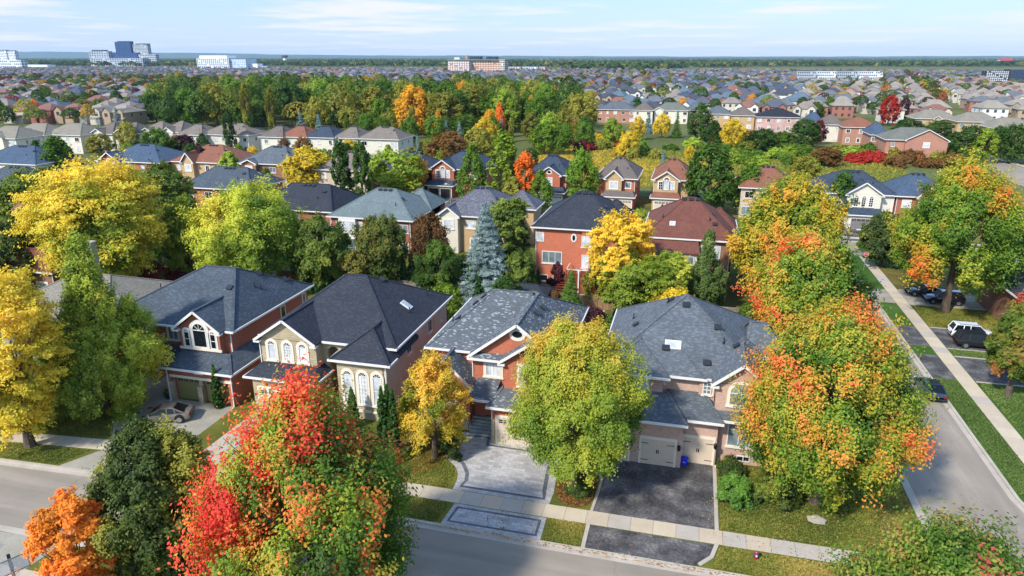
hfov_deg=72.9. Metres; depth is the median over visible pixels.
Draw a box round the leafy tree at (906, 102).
[900,96,912,118]
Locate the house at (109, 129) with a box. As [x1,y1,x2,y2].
[90,122,120,151]
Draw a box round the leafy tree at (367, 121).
[352,112,375,130]
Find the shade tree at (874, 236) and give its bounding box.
[856,209,907,266]
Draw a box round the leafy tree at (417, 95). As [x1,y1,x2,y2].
[392,82,431,134]
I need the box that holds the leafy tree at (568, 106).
[558,92,583,129]
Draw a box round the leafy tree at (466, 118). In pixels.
[449,112,478,140]
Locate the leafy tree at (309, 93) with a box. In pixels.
[301,85,314,117]
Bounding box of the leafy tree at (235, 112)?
[227,93,253,123]
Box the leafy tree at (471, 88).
[457,79,492,119]
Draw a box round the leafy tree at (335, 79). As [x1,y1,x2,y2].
[328,77,343,83]
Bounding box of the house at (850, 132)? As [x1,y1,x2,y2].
[837,116,872,144]
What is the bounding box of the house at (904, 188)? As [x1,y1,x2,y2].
[881,172,937,221]
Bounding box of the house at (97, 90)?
[92,88,105,92]
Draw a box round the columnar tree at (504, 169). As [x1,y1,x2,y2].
[484,128,516,190]
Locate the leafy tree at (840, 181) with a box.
[828,169,863,216]
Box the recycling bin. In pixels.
[681,456,687,465]
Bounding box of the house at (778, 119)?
[753,108,802,132]
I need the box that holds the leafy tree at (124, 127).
[112,121,139,146]
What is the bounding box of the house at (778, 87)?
[774,85,783,89]
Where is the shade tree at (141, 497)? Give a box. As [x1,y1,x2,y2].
[80,413,222,575]
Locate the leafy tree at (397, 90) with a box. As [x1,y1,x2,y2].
[387,81,417,127]
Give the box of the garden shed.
[512,282,553,295]
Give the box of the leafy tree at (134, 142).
[132,139,139,145]
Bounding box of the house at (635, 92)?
[625,89,642,96]
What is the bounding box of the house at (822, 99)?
[809,96,828,105]
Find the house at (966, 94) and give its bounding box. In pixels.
[958,92,973,104]
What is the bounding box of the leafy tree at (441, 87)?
[435,78,459,106]
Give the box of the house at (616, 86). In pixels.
[605,84,620,89]
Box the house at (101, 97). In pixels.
[90,95,111,100]
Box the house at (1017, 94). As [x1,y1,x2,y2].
[1009,92,1023,96]
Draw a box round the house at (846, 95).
[833,93,852,98]
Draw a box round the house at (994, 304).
[976,265,1023,319]
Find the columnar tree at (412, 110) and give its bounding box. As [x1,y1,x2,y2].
[408,106,416,130]
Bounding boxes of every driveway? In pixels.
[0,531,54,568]
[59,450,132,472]
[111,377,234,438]
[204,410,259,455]
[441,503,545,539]
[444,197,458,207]
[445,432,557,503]
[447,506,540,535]
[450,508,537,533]
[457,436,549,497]
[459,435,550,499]
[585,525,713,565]
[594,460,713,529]
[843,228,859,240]
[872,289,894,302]
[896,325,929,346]
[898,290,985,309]
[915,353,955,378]
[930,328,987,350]
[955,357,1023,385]
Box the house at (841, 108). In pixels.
[828,99,854,117]
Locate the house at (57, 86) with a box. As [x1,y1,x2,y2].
[50,84,64,87]
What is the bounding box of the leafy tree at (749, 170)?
[725,158,761,207]
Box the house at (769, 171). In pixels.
[735,165,792,217]
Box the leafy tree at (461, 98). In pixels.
[447,90,469,117]
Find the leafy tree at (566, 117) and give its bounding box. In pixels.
[551,108,575,134]
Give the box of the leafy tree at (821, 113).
[814,100,826,117]
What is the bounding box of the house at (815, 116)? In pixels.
[802,112,820,137]
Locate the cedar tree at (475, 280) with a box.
[473,269,480,287]
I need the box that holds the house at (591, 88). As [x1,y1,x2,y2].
[582,87,599,92]
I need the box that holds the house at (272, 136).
[258,125,291,149]
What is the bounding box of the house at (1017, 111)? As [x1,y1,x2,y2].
[1008,104,1023,119]
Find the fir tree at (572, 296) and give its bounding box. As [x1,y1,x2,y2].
[560,269,582,304]
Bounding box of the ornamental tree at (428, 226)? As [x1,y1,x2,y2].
[407,210,450,266]
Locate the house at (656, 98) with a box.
[648,95,664,102]
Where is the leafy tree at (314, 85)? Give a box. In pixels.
[306,75,331,91]
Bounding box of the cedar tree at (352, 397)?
[346,387,359,426]
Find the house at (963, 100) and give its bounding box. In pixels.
[959,93,980,107]
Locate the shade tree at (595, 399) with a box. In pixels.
[497,306,657,489]
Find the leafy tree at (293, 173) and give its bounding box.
[276,145,331,185]
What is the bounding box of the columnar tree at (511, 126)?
[508,117,514,140]
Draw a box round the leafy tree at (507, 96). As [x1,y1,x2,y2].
[495,86,520,126]
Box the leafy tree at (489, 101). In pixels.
[475,91,507,118]
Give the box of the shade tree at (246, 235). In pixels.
[175,172,311,274]
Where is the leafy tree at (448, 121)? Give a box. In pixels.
[440,117,454,134]
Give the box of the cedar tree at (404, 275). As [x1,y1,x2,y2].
[399,255,408,279]
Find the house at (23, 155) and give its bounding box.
[0,145,84,171]
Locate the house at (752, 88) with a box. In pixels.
[747,86,758,91]
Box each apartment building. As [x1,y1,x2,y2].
[0,50,27,67]
[89,41,149,65]
[133,43,159,65]
[447,55,508,70]
[981,69,1023,80]
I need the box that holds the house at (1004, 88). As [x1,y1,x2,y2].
[998,87,1012,90]
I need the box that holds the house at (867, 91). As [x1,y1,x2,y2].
[862,88,882,94]
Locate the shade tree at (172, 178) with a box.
[130,158,199,248]
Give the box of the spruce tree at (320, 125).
[315,114,322,128]
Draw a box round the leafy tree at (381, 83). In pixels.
[375,80,386,92]
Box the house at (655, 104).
[648,102,661,111]
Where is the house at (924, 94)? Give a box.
[915,93,934,98]
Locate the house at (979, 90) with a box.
[974,88,987,92]
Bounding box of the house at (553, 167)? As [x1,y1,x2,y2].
[528,154,574,204]
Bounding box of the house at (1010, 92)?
[1004,90,1018,95]
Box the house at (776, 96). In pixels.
[767,92,779,98]
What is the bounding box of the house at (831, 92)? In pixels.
[821,90,836,96]
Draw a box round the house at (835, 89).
[828,87,840,92]
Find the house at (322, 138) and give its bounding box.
[307,125,343,152]
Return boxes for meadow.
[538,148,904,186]
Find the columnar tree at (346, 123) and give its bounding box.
[343,115,349,129]
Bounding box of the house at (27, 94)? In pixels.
[21,91,30,96]
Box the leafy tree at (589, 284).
[580,268,608,300]
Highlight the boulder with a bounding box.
[807,514,826,524]
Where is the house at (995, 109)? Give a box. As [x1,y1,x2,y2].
[970,100,1010,118]
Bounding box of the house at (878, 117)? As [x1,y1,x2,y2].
[875,103,905,122]
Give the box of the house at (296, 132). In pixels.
[285,125,316,147]
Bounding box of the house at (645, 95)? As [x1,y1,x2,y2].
[640,93,654,97]
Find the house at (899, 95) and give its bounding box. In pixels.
[895,94,913,104]
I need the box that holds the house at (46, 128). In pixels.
[25,123,58,141]
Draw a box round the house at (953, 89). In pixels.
[947,87,960,98]
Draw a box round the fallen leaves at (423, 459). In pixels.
[371,434,445,472]
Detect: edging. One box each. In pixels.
[581,523,589,547]
[590,474,602,510]
[698,543,718,565]
[713,465,718,529]
[910,304,986,310]
[954,356,984,359]
[976,381,1022,386]
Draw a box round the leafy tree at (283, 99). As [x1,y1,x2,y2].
[272,79,309,127]
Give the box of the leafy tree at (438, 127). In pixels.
[422,114,446,141]
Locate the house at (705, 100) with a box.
[696,96,710,108]
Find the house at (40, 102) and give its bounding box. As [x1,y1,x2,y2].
[12,98,49,105]
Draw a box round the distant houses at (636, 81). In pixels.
[0,66,1023,90]
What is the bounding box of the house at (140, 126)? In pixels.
[113,122,148,149]
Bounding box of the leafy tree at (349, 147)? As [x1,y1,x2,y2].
[345,143,353,150]
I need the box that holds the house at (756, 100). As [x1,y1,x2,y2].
[745,99,764,108]
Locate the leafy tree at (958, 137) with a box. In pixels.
[945,124,999,158]
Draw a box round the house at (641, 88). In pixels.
[633,85,650,94]
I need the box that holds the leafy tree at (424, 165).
[395,152,430,191]
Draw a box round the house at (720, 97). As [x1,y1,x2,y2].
[706,94,726,104]
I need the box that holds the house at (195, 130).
[174,123,213,144]
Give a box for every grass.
[0,396,112,435]
[0,441,89,463]
[284,495,447,521]
[365,424,455,487]
[543,518,585,545]
[714,545,906,575]
[717,468,917,551]
[934,378,1023,494]
[950,349,986,358]
[980,383,1023,436]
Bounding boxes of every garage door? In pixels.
[177,378,198,399]
[206,381,230,403]
[257,386,285,408]
[428,187,439,195]
[440,187,451,197]
[495,415,536,446]
[550,195,562,204]
[616,437,630,460]
[619,199,631,208]
[638,435,676,467]
[653,200,673,208]
[681,434,715,465]
[849,217,870,228]
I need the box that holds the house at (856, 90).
[842,88,859,94]
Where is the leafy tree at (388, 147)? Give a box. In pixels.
[382,144,392,153]
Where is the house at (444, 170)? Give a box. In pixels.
[424,150,498,197]
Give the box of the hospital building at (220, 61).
[196,56,256,67]
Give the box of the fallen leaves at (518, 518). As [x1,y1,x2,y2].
[421,498,633,546]
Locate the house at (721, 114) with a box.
[706,105,730,128]
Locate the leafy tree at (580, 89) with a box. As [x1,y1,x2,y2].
[558,84,584,124]
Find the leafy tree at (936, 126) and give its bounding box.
[924,119,956,139]
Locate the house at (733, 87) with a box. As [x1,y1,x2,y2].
[727,85,739,90]
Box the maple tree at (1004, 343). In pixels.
[983,289,1023,397]
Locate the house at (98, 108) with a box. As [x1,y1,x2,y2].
[77,104,111,124]
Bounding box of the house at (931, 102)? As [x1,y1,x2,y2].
[917,99,951,111]
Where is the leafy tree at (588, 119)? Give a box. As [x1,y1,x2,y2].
[577,114,594,139]
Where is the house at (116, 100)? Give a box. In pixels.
[101,97,125,102]
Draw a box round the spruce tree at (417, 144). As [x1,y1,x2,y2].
[414,134,421,152]
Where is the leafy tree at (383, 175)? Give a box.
[367,146,427,192]
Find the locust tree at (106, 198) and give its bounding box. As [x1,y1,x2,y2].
[0,147,173,277]
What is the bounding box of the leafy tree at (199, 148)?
[195,143,204,152]
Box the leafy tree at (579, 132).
[572,120,595,142]
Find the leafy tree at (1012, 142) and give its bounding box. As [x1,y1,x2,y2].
[992,122,1023,162]
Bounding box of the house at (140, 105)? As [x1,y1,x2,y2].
[113,101,149,118]
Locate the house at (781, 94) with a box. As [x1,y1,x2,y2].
[773,90,788,98]
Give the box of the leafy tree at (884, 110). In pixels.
[877,93,901,125]
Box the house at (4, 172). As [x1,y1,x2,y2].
[0,165,53,213]
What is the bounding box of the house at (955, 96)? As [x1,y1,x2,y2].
[949,89,967,102]
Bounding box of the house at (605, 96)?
[594,92,619,100]
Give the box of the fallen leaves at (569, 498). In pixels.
[556,469,598,506]
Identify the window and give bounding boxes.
[36,281,47,288]
[166,327,180,341]
[182,327,191,346]
[184,164,191,171]
[189,320,210,348]
[205,192,211,197]
[208,330,218,349]
[265,338,279,361]
[269,167,275,173]
[280,304,285,317]
[281,340,294,363]
[296,342,310,365]
[302,292,305,302]
[321,172,326,178]
[340,221,353,230]
[341,368,355,403]
[355,370,371,406]
[370,371,384,407]
[400,225,408,233]
[406,346,412,356]
[427,318,433,335]
[435,169,439,177]
[439,166,445,177]
[440,308,443,322]
[443,218,454,229]
[445,170,449,177]
[465,220,475,229]
[483,362,503,379]
[509,328,525,340]
[516,363,528,387]
[536,232,543,241]
[541,251,562,264]
[541,274,547,281]
[546,177,552,185]
[571,234,576,241]
[580,255,588,268]
[581,236,590,248]
[609,181,617,189]
[625,181,631,188]
[633,378,648,390]
[657,181,663,189]
[662,177,669,189]
[669,181,674,189]
[685,256,693,265]
[700,245,720,258]
[701,381,711,396]
[724,424,749,449]
[725,382,752,408]
[736,455,749,462]
[740,206,749,214]
[744,191,753,198]
[852,195,859,206]
[860,195,866,207]
[867,195,874,207]
[901,199,911,207]
[922,142,929,147]
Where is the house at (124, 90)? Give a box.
[118,89,130,92]
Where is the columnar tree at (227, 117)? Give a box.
[220,111,237,146]
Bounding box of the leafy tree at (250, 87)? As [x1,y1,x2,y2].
[240,82,264,117]
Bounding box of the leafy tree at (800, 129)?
[788,118,822,145]
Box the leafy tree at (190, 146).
[182,142,199,151]
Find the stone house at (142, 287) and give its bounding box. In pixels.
[1,240,172,377]
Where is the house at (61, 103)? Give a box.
[50,101,71,105]
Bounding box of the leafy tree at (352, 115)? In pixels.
[335,106,362,128]
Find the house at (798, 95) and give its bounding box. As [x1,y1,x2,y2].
[793,92,810,100]
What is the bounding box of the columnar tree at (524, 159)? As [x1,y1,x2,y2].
[513,150,537,195]
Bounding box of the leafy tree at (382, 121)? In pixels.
[374,116,391,126]
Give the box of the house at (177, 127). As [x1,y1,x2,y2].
[163,121,193,137]
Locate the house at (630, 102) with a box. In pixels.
[620,100,634,104]
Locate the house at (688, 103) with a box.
[683,99,698,106]
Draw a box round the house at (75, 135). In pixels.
[52,123,96,153]
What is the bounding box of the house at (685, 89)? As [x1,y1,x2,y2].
[679,87,690,91]
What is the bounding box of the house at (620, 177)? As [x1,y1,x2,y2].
[597,157,643,208]
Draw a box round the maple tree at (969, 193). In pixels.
[882,142,1023,312]
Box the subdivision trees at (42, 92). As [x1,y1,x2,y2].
[0,72,1015,119]
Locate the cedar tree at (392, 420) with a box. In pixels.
[387,390,401,461]
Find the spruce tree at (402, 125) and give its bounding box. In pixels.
[400,118,405,131]
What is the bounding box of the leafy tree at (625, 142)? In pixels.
[618,130,641,155]
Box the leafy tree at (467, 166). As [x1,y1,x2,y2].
[453,140,487,198]
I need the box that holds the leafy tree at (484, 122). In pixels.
[473,117,499,145]
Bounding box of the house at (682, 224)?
[645,196,737,301]
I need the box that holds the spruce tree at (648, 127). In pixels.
[642,111,652,133]
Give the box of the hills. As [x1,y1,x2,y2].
[18,51,1023,58]
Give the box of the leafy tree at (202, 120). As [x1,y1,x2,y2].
[181,88,209,122]
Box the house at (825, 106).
[810,100,828,115]
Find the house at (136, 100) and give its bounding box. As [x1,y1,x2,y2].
[120,98,154,114]
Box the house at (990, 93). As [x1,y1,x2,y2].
[981,91,998,96]
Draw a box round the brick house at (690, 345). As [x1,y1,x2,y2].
[608,294,782,467]
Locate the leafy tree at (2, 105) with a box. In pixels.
[0,100,4,118]
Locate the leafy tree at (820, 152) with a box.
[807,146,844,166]
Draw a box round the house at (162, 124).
[141,121,172,142]
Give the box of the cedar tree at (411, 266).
[407,250,415,280]
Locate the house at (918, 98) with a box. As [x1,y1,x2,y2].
[912,95,929,105]
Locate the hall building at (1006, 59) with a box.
[997,58,1012,60]
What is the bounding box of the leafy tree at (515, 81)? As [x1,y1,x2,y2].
[501,76,521,87]
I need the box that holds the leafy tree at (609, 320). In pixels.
[600,314,613,334]
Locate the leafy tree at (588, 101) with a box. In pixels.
[570,92,602,128]
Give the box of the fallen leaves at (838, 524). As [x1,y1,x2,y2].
[770,489,900,554]
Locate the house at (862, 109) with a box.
[856,96,882,113]
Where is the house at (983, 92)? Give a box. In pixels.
[978,90,991,94]
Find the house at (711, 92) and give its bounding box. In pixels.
[707,90,722,94]
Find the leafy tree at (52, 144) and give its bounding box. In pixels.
[38,133,88,172]
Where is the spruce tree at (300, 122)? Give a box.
[295,112,305,126]
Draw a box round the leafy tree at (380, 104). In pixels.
[369,97,392,127]
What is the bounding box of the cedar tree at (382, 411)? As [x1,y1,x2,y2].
[376,385,389,448]
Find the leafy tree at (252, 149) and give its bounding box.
[247,145,259,152]
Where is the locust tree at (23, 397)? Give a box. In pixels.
[0,264,80,452]
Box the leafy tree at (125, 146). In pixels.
[118,143,131,149]
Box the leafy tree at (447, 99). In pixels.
[425,89,464,130]
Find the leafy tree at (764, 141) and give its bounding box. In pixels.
[746,127,785,150]
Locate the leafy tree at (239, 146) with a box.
[233,142,244,150]
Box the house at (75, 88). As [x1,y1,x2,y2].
[70,87,85,90]
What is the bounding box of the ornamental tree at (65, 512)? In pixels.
[20,484,123,575]
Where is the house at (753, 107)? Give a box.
[734,100,762,113]
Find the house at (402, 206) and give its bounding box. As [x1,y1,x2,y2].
[326,186,448,255]
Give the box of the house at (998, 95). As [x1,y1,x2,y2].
[987,94,1013,98]
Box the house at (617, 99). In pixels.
[607,97,626,101]
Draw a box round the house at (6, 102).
[0,98,16,118]
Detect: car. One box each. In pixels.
[134,401,194,424]
[904,284,940,295]
[913,376,947,401]
[922,288,966,305]
[947,320,991,335]
[952,328,987,348]
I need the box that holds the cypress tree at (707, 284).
[687,227,730,305]
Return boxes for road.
[0,206,1017,575]
[856,285,1023,575]
[983,158,1023,186]
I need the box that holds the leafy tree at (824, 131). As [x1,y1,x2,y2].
[813,119,828,143]
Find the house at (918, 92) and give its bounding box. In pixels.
[909,90,924,97]
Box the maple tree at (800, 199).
[724,165,856,283]
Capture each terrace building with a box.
[508,66,521,68]
[522,66,538,68]
[796,70,815,78]
[815,70,835,79]
[836,70,857,79]
[857,70,879,79]
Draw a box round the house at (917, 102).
[915,97,932,107]
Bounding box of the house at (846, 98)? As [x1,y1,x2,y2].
[835,96,852,102]
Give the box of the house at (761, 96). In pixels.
[756,94,774,101]
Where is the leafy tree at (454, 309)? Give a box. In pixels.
[431,281,464,321]
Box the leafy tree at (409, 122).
[399,115,419,145]
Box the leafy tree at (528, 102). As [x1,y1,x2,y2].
[523,93,548,128]
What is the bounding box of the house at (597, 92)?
[584,89,599,98]
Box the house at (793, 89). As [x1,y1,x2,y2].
[785,87,798,92]
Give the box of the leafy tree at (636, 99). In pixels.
[633,97,641,103]
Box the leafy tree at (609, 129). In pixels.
[601,117,621,145]
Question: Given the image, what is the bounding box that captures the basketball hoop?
[0,553,30,575]
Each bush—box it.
[32,416,50,431]
[47,401,98,423]
[106,400,139,422]
[126,259,187,280]
[436,420,462,461]
[471,263,491,289]
[544,261,564,291]
[548,290,564,298]
[563,477,593,499]
[572,140,587,153]
[583,304,607,328]
[586,141,598,150]
[593,138,612,149]
[595,132,602,138]
[612,143,626,156]
[625,145,641,158]
[638,137,648,146]
[638,144,645,155]
[639,147,651,155]
[648,148,666,159]
[661,143,679,150]
[682,137,703,148]
[715,453,750,476]
[715,468,754,511]
[720,143,734,149]
[727,151,748,164]
[729,147,740,152]
[731,152,747,164]
[735,140,757,149]
[737,140,755,150]
[739,148,764,157]
[743,157,760,164]
[745,159,774,166]
[747,155,766,159]
[748,477,775,505]
[761,468,804,511]
[762,147,786,158]
[771,150,788,160]
[781,155,798,164]
[782,144,796,156]
[789,144,809,156]
[801,144,814,150]
[809,154,821,167]
[820,153,838,166]
[827,143,847,150]
[841,145,863,155]
[844,152,867,162]
[845,155,873,164]
[856,228,865,249]
[858,150,872,156]
[860,142,876,150]
[867,153,879,159]
[867,157,880,163]
[876,153,886,161]
[883,151,899,164]
[883,153,908,168]
[887,146,901,153]
[900,148,919,163]
[909,157,943,168]
[914,150,926,161]
[930,150,947,159]
[931,152,944,159]
[936,153,962,165]
[938,155,964,167]
[947,146,962,153]
[973,152,983,166]
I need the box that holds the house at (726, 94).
[721,92,730,97]
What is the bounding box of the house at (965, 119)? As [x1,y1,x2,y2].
[946,112,994,136]
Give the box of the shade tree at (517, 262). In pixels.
[501,247,537,283]
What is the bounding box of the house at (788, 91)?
[782,88,794,95]
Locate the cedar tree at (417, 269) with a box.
[413,253,421,276]
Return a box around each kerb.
[0,458,927,575]
[0,528,221,574]
[856,274,1023,506]
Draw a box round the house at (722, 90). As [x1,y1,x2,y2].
[717,88,731,92]
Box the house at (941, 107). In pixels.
[918,104,952,114]
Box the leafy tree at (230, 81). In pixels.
[223,76,239,93]
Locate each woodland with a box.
[20,58,1023,69]
[147,71,582,117]
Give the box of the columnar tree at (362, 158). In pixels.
[350,140,374,194]
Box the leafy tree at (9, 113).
[1,106,16,122]
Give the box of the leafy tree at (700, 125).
[683,102,714,138]
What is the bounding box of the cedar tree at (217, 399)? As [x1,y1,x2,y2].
[210,364,224,409]
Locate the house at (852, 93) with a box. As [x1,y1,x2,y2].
[847,91,858,105]
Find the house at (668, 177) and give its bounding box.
[649,158,690,209]
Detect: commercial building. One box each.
[28,65,55,66]
[250,64,271,67]
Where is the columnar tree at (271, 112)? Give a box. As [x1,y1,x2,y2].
[264,87,275,129]
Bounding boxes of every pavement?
[0,432,858,564]
[0,564,53,575]
[739,231,979,245]
[859,256,1023,462]
[990,157,1023,166]
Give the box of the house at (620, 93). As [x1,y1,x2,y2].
[613,90,627,96]
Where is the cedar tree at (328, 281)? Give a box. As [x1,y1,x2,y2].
[325,273,331,286]
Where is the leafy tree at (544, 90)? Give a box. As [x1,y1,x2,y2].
[533,83,560,112]
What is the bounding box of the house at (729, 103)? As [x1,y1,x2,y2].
[721,97,742,111]
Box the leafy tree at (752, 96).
[743,92,756,100]
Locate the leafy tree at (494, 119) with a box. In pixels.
[490,116,504,136]
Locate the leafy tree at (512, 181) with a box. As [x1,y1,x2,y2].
[502,176,520,195]
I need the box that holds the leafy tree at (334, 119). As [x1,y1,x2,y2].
[322,90,347,127]
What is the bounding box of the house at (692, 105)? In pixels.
[687,102,697,122]
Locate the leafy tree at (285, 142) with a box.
[277,137,290,146]
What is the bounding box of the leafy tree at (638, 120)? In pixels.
[630,116,645,136]
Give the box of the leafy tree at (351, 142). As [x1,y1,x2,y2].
[337,138,357,151]
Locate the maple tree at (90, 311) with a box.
[26,228,175,424]
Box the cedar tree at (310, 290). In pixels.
[306,273,314,293]
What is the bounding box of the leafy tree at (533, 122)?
[520,112,538,141]
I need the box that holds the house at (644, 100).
[640,98,653,102]
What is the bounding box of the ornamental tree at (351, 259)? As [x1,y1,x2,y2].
[335,249,372,275]
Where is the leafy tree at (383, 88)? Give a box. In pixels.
[375,82,395,105]
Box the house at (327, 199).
[263,182,362,239]
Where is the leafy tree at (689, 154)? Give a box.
[683,145,695,159]
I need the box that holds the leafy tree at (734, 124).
[719,117,748,145]
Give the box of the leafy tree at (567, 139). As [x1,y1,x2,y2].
[549,122,575,154]
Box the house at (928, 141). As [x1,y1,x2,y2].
[875,127,950,157]
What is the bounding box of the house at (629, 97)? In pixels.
[623,95,635,100]
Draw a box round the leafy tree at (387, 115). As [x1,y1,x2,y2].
[375,110,398,128]
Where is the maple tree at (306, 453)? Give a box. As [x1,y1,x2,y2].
[156,352,423,575]
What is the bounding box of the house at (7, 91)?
[0,89,10,93]
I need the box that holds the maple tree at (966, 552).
[803,490,1023,575]
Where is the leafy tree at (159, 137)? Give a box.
[140,127,180,148]
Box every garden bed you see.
[367,433,444,460]
[556,470,595,506]
[759,500,841,529]
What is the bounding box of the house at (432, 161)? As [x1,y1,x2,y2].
[377,150,440,191]
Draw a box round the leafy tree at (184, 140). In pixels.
[168,134,196,151]
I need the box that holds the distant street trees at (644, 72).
[1,66,1023,92]
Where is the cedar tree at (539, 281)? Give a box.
[536,267,541,283]
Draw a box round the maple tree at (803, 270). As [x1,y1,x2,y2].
[730,223,885,333]
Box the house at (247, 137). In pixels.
[207,123,267,151]
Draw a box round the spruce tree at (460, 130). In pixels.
[455,121,462,144]
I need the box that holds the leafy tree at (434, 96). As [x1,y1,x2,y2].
[418,90,440,130]
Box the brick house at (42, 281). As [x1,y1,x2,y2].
[3,247,64,288]
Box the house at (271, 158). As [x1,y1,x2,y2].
[237,145,315,187]
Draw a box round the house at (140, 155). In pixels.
[95,144,184,172]
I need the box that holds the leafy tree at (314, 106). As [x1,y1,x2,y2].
[302,96,330,127]
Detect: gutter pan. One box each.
[0,461,928,575]
[0,525,218,570]
[854,276,1023,512]
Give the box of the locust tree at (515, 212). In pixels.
[473,195,530,260]
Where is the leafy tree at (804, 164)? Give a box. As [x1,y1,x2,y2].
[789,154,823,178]
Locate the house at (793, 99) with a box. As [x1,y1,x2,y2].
[785,95,797,105]
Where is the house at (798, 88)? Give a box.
[794,86,803,90]
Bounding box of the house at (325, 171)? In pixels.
[313,150,387,193]
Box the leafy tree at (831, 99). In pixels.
[824,96,834,108]
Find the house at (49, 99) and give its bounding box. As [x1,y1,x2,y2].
[46,97,58,101]
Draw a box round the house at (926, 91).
[911,89,931,94]
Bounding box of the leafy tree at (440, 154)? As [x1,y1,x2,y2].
[433,146,446,159]
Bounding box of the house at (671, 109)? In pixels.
[654,102,688,123]
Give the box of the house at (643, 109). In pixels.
[633,102,654,122]
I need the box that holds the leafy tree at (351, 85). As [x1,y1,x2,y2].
[337,80,362,119]
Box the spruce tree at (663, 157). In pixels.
[651,150,666,192]
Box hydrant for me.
[754,550,758,560]
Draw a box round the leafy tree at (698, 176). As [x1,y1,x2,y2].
[680,140,736,207]
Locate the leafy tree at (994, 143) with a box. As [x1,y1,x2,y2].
[968,126,1001,160]
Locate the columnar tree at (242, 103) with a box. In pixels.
[238,81,252,124]
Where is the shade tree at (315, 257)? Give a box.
[288,209,352,287]
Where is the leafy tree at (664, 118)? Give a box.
[652,112,671,137]
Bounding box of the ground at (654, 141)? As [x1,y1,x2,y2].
[0,59,1023,220]
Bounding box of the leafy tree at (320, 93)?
[317,89,337,124]
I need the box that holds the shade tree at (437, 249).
[411,238,466,292]
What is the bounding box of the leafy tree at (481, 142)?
[457,125,500,158]
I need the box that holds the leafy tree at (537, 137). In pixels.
[528,120,557,153]
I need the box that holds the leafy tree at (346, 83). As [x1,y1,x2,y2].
[343,77,362,91]
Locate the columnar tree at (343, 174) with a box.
[329,137,354,192]
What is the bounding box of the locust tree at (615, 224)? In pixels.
[583,205,657,289]
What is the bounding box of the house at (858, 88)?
[851,86,863,94]
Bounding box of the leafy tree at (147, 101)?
[141,92,163,121]
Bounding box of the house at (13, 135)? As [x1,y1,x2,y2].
[0,125,44,149]
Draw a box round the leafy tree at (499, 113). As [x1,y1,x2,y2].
[494,100,505,132]
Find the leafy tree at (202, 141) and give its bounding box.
[195,133,210,146]
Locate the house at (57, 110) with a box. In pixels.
[53,103,82,123]
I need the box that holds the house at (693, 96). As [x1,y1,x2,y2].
[686,94,699,99]
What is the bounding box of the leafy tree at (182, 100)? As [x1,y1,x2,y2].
[172,88,203,123]
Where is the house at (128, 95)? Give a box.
[117,93,135,97]
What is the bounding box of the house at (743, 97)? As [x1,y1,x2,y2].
[739,94,748,101]
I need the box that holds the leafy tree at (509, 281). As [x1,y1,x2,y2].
[491,274,522,290]
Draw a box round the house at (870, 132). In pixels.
[861,123,885,146]
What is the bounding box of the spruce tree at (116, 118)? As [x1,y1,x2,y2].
[113,106,121,123]
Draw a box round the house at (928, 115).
[906,109,952,133]
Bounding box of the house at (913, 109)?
[898,102,918,119]
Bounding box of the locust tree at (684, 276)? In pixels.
[643,249,694,294]
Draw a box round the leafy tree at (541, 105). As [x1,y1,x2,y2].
[524,94,553,128]
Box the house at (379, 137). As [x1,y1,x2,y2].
[357,126,414,154]
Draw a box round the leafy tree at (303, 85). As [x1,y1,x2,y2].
[298,80,307,108]
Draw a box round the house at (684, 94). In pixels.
[678,91,691,96]
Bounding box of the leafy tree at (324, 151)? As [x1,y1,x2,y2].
[318,148,333,157]
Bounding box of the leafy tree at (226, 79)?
[217,72,237,84]
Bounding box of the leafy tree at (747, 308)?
[733,299,764,321]
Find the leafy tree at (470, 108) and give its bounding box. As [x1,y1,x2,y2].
[443,86,477,114]
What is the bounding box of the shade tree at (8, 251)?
[0,213,49,289]
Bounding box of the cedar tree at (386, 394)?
[383,383,393,433]
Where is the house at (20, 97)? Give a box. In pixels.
[14,95,29,98]
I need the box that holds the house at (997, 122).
[977,117,1023,145]
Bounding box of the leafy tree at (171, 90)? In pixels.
[162,85,179,121]
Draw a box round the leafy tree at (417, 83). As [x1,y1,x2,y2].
[402,81,426,94]
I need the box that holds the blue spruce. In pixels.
[455,202,510,303]
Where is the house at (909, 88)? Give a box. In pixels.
[905,85,916,92]
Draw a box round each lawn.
[0,213,918,575]
[1,531,211,575]
[84,174,1019,247]
[853,255,1023,501]
[880,268,975,294]
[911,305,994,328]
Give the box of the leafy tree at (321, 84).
[313,81,330,90]
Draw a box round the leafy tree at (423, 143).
[410,139,438,156]
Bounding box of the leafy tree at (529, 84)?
[519,78,539,101]
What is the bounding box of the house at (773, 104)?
[762,99,787,111]
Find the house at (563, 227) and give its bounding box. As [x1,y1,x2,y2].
[530,190,639,283]
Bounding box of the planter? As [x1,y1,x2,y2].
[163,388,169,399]
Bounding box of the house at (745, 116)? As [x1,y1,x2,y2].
[730,107,755,130]
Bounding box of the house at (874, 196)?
[808,169,895,228]
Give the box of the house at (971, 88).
[967,86,979,91]
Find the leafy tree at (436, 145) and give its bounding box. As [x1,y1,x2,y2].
[425,128,467,159]
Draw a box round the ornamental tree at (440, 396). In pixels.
[394,347,473,457]
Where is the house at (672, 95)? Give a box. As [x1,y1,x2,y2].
[664,93,679,97]
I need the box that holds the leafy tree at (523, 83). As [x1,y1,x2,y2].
[512,80,525,89]
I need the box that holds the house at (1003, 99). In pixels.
[990,97,1013,102]
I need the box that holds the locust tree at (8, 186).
[0,165,58,240]
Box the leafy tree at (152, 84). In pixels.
[142,82,160,97]
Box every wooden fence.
[277,270,340,282]
[389,279,457,289]
[550,292,614,310]
[721,306,748,313]
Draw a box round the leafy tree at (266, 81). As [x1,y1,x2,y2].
[258,76,275,91]

